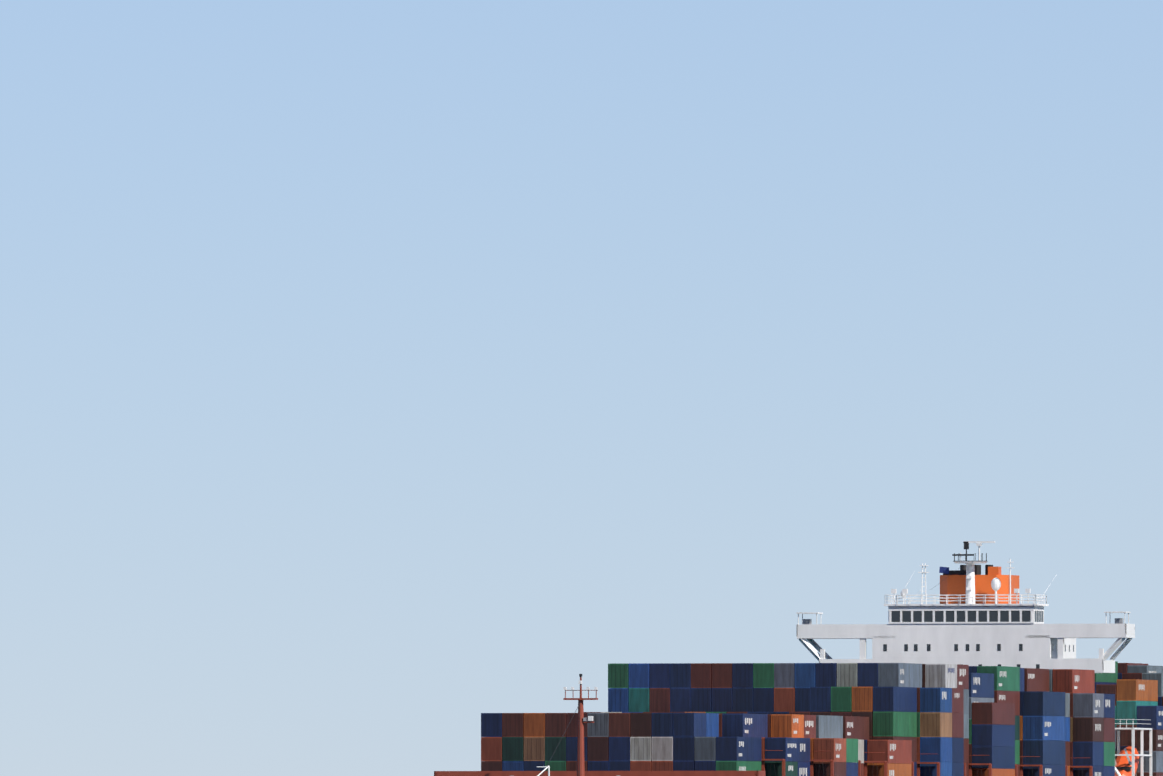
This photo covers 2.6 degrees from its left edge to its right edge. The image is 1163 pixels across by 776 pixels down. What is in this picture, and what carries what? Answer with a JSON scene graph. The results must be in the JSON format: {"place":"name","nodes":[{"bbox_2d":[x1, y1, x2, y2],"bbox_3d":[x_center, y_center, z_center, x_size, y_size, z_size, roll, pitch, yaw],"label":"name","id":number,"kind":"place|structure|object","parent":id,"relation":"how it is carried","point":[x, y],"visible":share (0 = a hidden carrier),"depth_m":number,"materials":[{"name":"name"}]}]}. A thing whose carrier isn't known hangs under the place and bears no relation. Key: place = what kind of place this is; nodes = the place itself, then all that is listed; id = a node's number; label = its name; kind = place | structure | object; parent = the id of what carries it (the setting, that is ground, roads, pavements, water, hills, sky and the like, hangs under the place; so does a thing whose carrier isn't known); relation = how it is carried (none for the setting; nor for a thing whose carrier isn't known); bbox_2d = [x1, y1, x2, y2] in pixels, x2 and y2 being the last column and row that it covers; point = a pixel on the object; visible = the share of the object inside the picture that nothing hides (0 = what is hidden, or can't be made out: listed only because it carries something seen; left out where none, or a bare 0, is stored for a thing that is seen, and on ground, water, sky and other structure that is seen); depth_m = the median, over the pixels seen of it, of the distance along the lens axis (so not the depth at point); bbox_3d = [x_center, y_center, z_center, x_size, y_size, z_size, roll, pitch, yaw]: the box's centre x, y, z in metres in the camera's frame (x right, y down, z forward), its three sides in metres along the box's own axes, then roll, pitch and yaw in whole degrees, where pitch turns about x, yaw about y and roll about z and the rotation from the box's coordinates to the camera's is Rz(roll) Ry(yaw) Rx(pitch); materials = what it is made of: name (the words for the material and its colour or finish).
{"place":"outdoors","nodes":[
{"label":"outdoors","id":0,"kind":"place"},
{"bbox_2d":[0,0,1162,775],"label":"sky","id":1,"kind":"structure","parent":0,"point":[378,378],"materials":[{"name":"blue"}]},
{"bbox_3d":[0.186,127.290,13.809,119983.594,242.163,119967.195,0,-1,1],"label":"sea water","id":2,"kind":"structure","parent":0,"visible":0},
{"bbox_2d":[434,541,1162,775],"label":"container ship","id":3,"kind":"object","parent":2,"relation":"on","point":[974,672],"visible":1,"depth_m":2971.34,"materials":[{"name":"paint"}]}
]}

